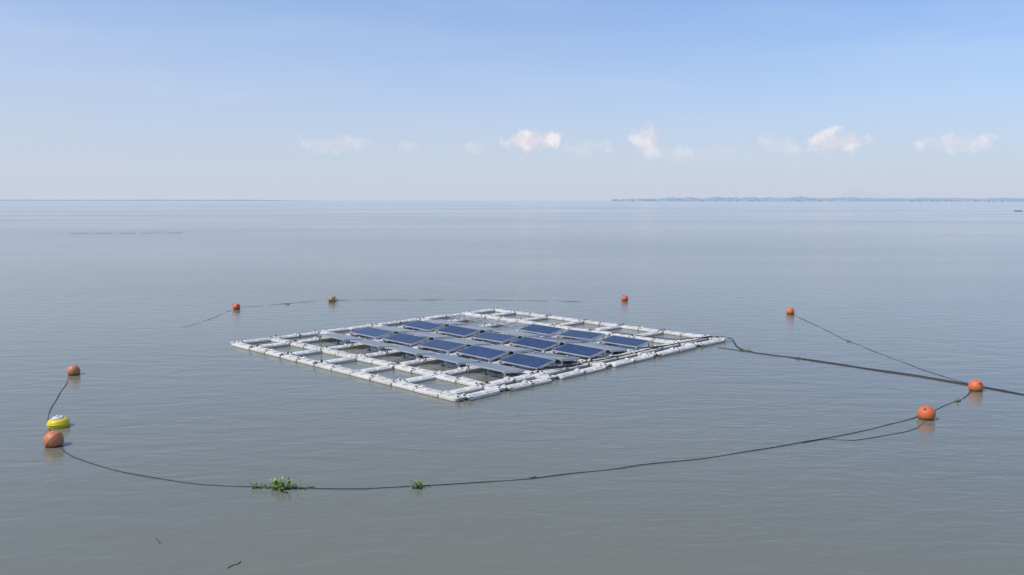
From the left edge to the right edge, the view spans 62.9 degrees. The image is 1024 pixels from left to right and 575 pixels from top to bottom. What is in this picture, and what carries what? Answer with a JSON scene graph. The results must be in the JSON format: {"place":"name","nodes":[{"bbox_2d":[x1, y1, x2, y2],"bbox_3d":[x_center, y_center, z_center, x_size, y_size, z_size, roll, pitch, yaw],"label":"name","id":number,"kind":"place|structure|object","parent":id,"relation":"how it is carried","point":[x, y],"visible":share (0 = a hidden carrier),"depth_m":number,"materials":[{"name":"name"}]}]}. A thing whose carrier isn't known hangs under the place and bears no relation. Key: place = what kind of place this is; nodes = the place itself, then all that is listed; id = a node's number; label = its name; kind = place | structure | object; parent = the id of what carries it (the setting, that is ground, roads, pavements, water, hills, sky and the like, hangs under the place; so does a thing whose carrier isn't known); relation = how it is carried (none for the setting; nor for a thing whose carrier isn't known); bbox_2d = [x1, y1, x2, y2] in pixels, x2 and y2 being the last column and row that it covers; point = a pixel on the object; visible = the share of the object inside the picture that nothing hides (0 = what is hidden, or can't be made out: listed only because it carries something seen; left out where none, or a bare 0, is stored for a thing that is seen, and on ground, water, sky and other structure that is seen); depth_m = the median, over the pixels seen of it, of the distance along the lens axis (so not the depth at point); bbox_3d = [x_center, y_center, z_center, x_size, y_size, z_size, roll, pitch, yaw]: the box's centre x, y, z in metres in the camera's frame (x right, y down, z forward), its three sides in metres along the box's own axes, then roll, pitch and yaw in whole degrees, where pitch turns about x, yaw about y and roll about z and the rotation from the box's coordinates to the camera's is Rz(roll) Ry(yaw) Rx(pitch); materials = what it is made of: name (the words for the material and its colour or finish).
{"place":"outdoors","nodes":[
{"label":"outdoors","id":0,"kind":"place"},
{"bbox_2d":[0,200,311,200],"bbox_3d":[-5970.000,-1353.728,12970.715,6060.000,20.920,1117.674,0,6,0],"label":"distant shoreline","id":1,"kind":"structure","parent":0,"point":[155,200],"depth_m":12592.17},
{"bbox_2d":[0,200,1023,574],"bbox_3d":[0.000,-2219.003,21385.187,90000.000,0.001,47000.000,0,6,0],"label":"water","id":2,"kind":"structure","parent":0,"point":[120,304],"depth_m":25.76,"materials":[{"name":"grey liquid"}]},
{"bbox_2d":[43,431,63,447],"bbox_3d":[-11.260,3.748,20.578,0.460,0.460,0.458,-5,8,-38],"label":"mooring buoy","id":3,"kind":"object","parent":2,"relation":"on","point":[52,439],"visible":0.97,"depth_m":20.42,"materials":[{"name":"orange plastic"}]},
{"bbox_2d":[46,415,69,428],"bbox_3d":[-12.092,3.604,22.329,0.564,0.410,0.564,-2,9,0],"label":"marker buoy","id":4,"kind":"object","parent":2,"relation":"on","point":[58,422],"visible":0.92,"depth_m":22.16,"materials":[{"name":"yellow plastic"}]},
{"bbox_2d":[67,365,79,375],"bbox_3d":[-15.160,2.888,28.964,0.419,0.419,0.419,-4,7,-37],"label":"mooring buoy","id":5,"kind":"object","parent":2,"relation":"on","point":[73,370],"visible":0.98,"depth_m":28.82,"materials":[{"name":"orange plastic"}]},
{"bbox_2d":[232,303,239,309],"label":"mooring buoy","id":6,"kind":"object","parent":2,"relation":"on","point":[235,306],"visible":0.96,"depth_m":46.23,"materials":[{"name":"orange plastic"}]},
{"bbox_2d":[250,482,263,488],"bbox_3d":[-5.339,4.137,17.578,0.266,0.153,0.234,1,6,12],"label":"water hyacinth","id":7,"kind":"object","parent":2,"relation":"on","point":[254,486],"visible":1,"depth_m":17.56,"materials":[{"name":"green plant"}]},
{"bbox_2d":[262,476,299,490],"bbox_3d":[-4.811,4.098,17.533,0.755,0.240,0.546,3,7,29],"label":"water hyacinth","id":8,"kind":"object","parent":2,"relation":"on","point":[277,483],"visible":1,"depth_m":17.52,"materials":[{"name":"green plant"}]},
{"bbox_2d":[288,484,314,489],"bbox_3d":[-4.468,4.170,17.528,0.650,0.096,0.217,0,6,0],"label":"water hyacinth","id":9,"kind":"object","parent":2,"relation":"on","point":[293,487],"visible":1,"depth_m":17.51,"materials":[{"name":"green plant"}]},
{"bbox_2d":[328,296,334,301],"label":"mooring buoy","id":10,"kind":"object","parent":2,"relation":"on","point":[331,298],"visible":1,"depth_m":49.70,"materials":[{"name":"orange plastic"}]},
{"bbox_2d":[410,480,427,488],"bbox_3d":[-1.957,4.123,17.559,0.383,0.184,0.319,0,6,0],"label":"water hyacinth","id":11,"kind":"object","parent":2,"relation":"on","point":[418,486],"visible":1,"depth_m":17.56,"materials":[{"name":"green plant"}]},
{"bbox_2d":[230,307,726,401],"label":"floating pontoon platform","id":12,"kind":"structure","parent":2,"relation":"on","point":[497,387],"depth_m":32.04,"materials":[{"name":"plastic"}]},
{"bbox_2d":[318,333,363,343],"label":"solar panel","id":13,"kind":"object","parent":12,"relation":"on","point":[344,338],"visible":0.85,"depth_m":35.20,"materials":[{"name":"glass"}]},
{"bbox_2d":[350,327,394,339],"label":"solar panel","id":14,"kind":"object","parent":12,"relation":"on","point":[375,333],"visible":0.88,"depth_m":36.38,"materials":[{"name":"glass"}]},
{"bbox_2d":[350,340,398,350],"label":"solar panel","id":15,"kind":"object","parent":12,"relation":"on","point":[377,344],"visible":0.74,"depth_m":33.60,"materials":[{"name":"glass"}]},
{"bbox_2d":[374,326,417,332],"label":"solar panel","id":16,"kind":"object","parent":12,"relation":"on","point":[397,329],"visible":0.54,"depth_m":37.31,"materials":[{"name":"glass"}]},
{"bbox_2d":[382,332,429,346],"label":"solar panel","id":17,"kind":"object","parent":12,"relation":"on","point":[411,340],"visible":0.9,"depth_m":34.76,"materials":[{"name":"glass"}]},
{"bbox_2d":[385,346,436,358],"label":"solar panel","id":18,"kind":"object","parent":12,"relation":"on","point":[415,351],"visible":0.84,"depth_m":31.98,"materials":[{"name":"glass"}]},
{"bbox_2d":[402,320,444,331],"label":"solar panel","id":19,"kind":"object","parent":12,"relation":"on","point":[425,325],"visible":0.92,"depth_m":38.46,"materials":[{"name":"glass"}]},
{"bbox_2d":[407,332,452,338],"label":"solar panel","id":20,"kind":"object","parent":12,"relation":"on","point":[432,335],"visible":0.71,"depth_m":35.57,"materials":[{"name":"glass"}]},
{"bbox_2d":[417,339,466,353],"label":"solar panel","id":21,"kind":"object","parent":12,"relation":"on","point":[443,345],"visible":0.86,"depth_m":33.15,"materials":[{"name":"glass"}]},
{"bbox_2d":[424,319,466,325],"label":"solar panel","id":22,"kind":"object","parent":12,"relation":"on","point":[441,321],"visible":0.72,"depth_m":39.31,"materials":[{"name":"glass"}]},
{"bbox_2d":[423,353,477,366],"bbox_3d":[-2.255,2.712,30.543,1.900,0.297,1.040,7,4,44],"label":"solar panel","id":23,"kind":"object","parent":12,"relation":"on","point":[457,360],"visible":0.88,"depth_m":30.37,"materials":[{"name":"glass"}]},
{"bbox_2d":[435,325,480,337],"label":"solar panel","id":24,"kind":"object","parent":12,"relation":"on","point":[464,332],"visible":0.88,"depth_m":36.84,"materials":[{"name":"glass"}]},
{"bbox_2d":[442,338,490,345],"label":"solar panel","id":25,"kind":"object","parent":12,"relation":"on","point":[470,342],"visible":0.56,"depth_m":34.04,"materials":[{"name":"glass"}]},
{"bbox_2d":[450,315,490,324],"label":"mounting rack","id":26,"kind":"object","parent":12,"relation":"on","point":[468,317],"visible":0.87,"depth_m":40.58,"materials":[{"name":"metal"}]},
{"bbox_2d":[458,325,501,331],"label":"solar panel","id":27,"kind":"object","parent":12,"relation":"on","point":[486,329],"visible":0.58,"depth_m":37.69,"materials":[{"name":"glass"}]},
{"bbox_2d":[455,345,508,361],"bbox_3d":[-1.120,2.591,31.696,1.900,0.341,1.040,7,18,44],"label":"solar panel","id":28,"kind":"object","parent":12,"relation":"on","point":[487,353],"visible":0.88,"depth_m":31.56,"materials":[{"name":"glass"}]},
{"bbox_2d":[470,331,518,343],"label":"solar panel","id":29,"kind":"object","parent":12,"relation":"on","point":[501,338],"visible":0.9,"depth_m":35.21,"materials":[{"name":"glass"}]},
{"bbox_2d":[466,362,524,376],"bbox_3d":[-0.596,2.876,28.925,1.900,0.306,1.040,6,3,45],"label":"solar panel","id":30,"kind":"object","parent":12,"relation":"on","point":[504,369],"visible":0.94,"depth_m":28.74,"materials":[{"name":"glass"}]},
{"bbox_2d":[483,320,525,329],"bbox_3d":[-0.363,1.771,39.024,2.100,0.260,0.950,6,8,44],"label":"mounting rack","id":31,"kind":"object","parent":12,"relation":"on","point":[503,322],"visible":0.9,"depth_m":38.94,"materials":[{"name":"metal"}]},
{"bbox_2d":[482,344,532,352],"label":"solar panel","id":32,"kind":"object","parent":12,"relation":"on","point":[510,348],"visible":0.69,"depth_m":32.33,"materials":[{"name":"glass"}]},
{"bbox_2d":[492,329,539,337],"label":"solar panel","id":33,"kind":"object","parent":12,"relation":"on","point":[517,333],"visible":0.74,"depth_m":36.09,"materials":[{"name":"glass"}]},
{"bbox_2d":[467,358,581,368],"bbox_3d":[0.209,2.745,29.990,4.453,0.070,1.267,2,6,17],"label":"panel cable","id":34,"kind":"object","parent":12,"relation":"on","point":[531,368],"visible":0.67,"depth_m":29.39,"materials":[{"name":"black rubber"}]},
{"bbox_2d":[498,353,555,370],"bbox_3d":[0.539,2.764,30.081,1.900,0.330,1.040,7,18,44],"label":"solar panel","id":35,"kind":"object","parent":12,"relation":"on","point":[527,360],"visible":0.85,"depth_m":29.95,"materials":[{"name":"glass"}]},
{"bbox_2d":[509,336,559,350],"bbox_3d":[0.915,2.382,33.764,1.900,0.330,1.040,7,18,44],"label":"solar panel","id":36,"kind":"object","parent":12,"relation":"on","point":[536,343],"visible":0.88,"depth_m":33.63,"materials":[{"name":"glass"}]},
{"bbox_2d":[518,324,563,335],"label":"solar panel","id":37,"kind":"object","parent":12,"relation":"on","point":[541,329],"visible":0.84,"depth_m":37.31,"materials":[{"name":"glass"}]},
{"bbox_2d":[520,364,580,369],"bbox_3d":[-0.271,2.726,30.163,5.304,0.075,1.449,2,6,22],"label":"panel cable","id":38,"kind":"object","parent":12,"relation":"on","point":[550,368],"visible":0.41,"depth_m":29.15,"materials":[{"name":"black rubber"}]},
{"bbox_2d":[523,352,579,365],"bbox_3d":[1.443,2.664,30.991,1.900,0.301,1.040,4,2,45],"label":"solar panel","id":39,"kind":"object","parent":12,"relation":"on","point":[561,358],"visible":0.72,"depth_m":30.69,"materials":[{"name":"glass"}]},
{"bbox_2d":[533,337,581,343],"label":"solar panel","id":40,"kind":"object","parent":12,"relation":"on","point":[565,341],"visible":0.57,"depth_m":34.38,"materials":[{"name":"glass"}]},
{"bbox_2d":[552,343,606,358],"bbox_3d":[2.575,2.546,32.148,1.900,0.337,1.040,7,18,44],"label":"solar panel","id":41,"kind":"object","parent":12,"relation":"on","point":[579,350],"visible":0.88,"depth_m":32.02,"materials":[{"name":"glass"}]},
{"bbox_2d":[556,329,605,341],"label":"solar panel","id":42,"kind":"object","parent":12,"relation":"on","point":[584,335],"visible":0.85,"depth_m":35.68,"materials":[{"name":"glass"}]},
{"bbox_2d":[533,351,629,357],"bbox_3d":[1.750,2.504,32.292,5.399,0.075,1.461,2,6,22],"label":"panel cable","id":43,"kind":"object","parent":12,"relation":"on","point":[596,357],"visible":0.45,"depth_m":31.22,"materials":[{"name":"black rubber"}]},
{"bbox_2d":[574,342,626,354],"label":"solar panel","id":44,"kind":"object","parent":12,"relation":"on","point":[611,349],"visible":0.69,"depth_m":32.81,"materials":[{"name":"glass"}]},
{"bbox_2d":[545,336,673,347],"bbox_3d":[3.719,2.275,34.500,5.658,0.075,1.492,3,6,23],"label":"panel cable","id":45,"kind":"object","parent":12,"relation":"on","point":[620,347],"visible":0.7,"depth_m":33.52,"materials":[{"name":"black rubber"}]},
{"bbox_2d":[599,335,650,349],"bbox_3d":[4.609,2.332,34.213,1.900,0.336,1.040,6,16,43],"label":"solar panel","id":46,"kind":"object","parent":12,"relation":"on","point":[625,341],"visible":0.92,"depth_m":34.07,"materials":[{"name":"glass"}]},
{"bbox_2d":[612,332,710,339],"bbox_3d":[6.380,2.100,36.189,4.367,0.070,1.251,2,6,17],"label":"panel cable","id":47,"kind":"object","parent":12,"relation":"on","point":[662,338],"visible":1,"depth_m":35.85,"materials":[{"name":"black rubber"}]},
{"bbox_2d":[47,383,970,488],"bbox_3d":[-0.135,3.657,22.725,29.468,0.038,10.560,0,6,0],"label":"mooring rope","id":48,"kind":"object","parent":2,"relation":"on","point":[473,482],"visible":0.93,"depth_m":18.55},
{"bbox_2d":[621,295,627,300],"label":"mooring buoy","id":49,"kind":"object","parent":2,"relation":"on","point":[624,297],"visible":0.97,"depth_m":50.22,"materials":[{"name":"orange plastic"}]},
{"bbox_2d":[545,336,1023,394],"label":"power cable","id":50,"kind":"object","parent":2,"relation":"on","point":[787,356],"visible":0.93,"depth_m":30.53,"materials":[{"name":"black rubber"}]},
{"bbox_2d":[786,308,793,314],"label":"mooring buoy","id":51,"kind":"object","parent":2,"relation":"on","point":[790,311],"visible":0.91,"depth_m":44.26,"materials":[{"name":"orange plastic"}]},
{"bbox_2d":[803,421,924,442],"bbox_3d":[9.531,3.763,21.765,4.920,0.026,0.637,-3,7,-30],"label":"mooring rope","id":52,"kind":"object","parent":2,"relation":"on","point":[867,438],"visible":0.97,"depth_m":21.25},
{"bbox_2d":[718,347,1023,395],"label":"power cable","id":53,"kind":"object","parent":2,"relation":"on","point":[884,371],"visible":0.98,"depth_m":29.32,"materials":[{"name":"black rubber"}]},
{"bbox_2d":[795,315,966,382],"bbox_3d":[14.695,2.272,36.077,0.611,0.035,17.341,0,6,-1],"label":"mooring rope","id":54,"kind":"object","parent":2,"relation":"on","point":[887,356],"visible":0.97,"depth_m":31.92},
{"bbox_2d":[917,405,935,420],"bbox_3d":[11.430,3.484,23.105,0.458,0.463,0.459,0,6,1],"label":"mooring buoy","id":55,"kind":"object","parent":2,"relation":"on","point":[926,413],"visible":0.94,"depth_m":22.94,"materials":[{"name":"orange plastic"}]},
{"bbox_2d":[968,380,983,391],"bbox_3d":[14.700,3.136,26.547,0.428,0.429,0.429,3,7,28],"label":"mooring buoy","id":56,"kind":"object","parent":2,"relation":"on","point":[975,385],"visible":0.94,"depth_m":26.40,"materials":[{"name":"orange plastic"}]},
{"bbox_2d":[0,0,1023,199],"label":"sky","id":57,"kind":"structure","parent":0,"point":[100,99],"materials":[{"name":"blue"}]},
{"bbox_2d":[612,196,1023,201],"bbox_3d":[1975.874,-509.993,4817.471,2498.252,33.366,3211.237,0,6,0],"label":"distant shoreline","id":58,"kind":"structure","parent":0,"point":[804,198],"depth_m":4784.48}
]}

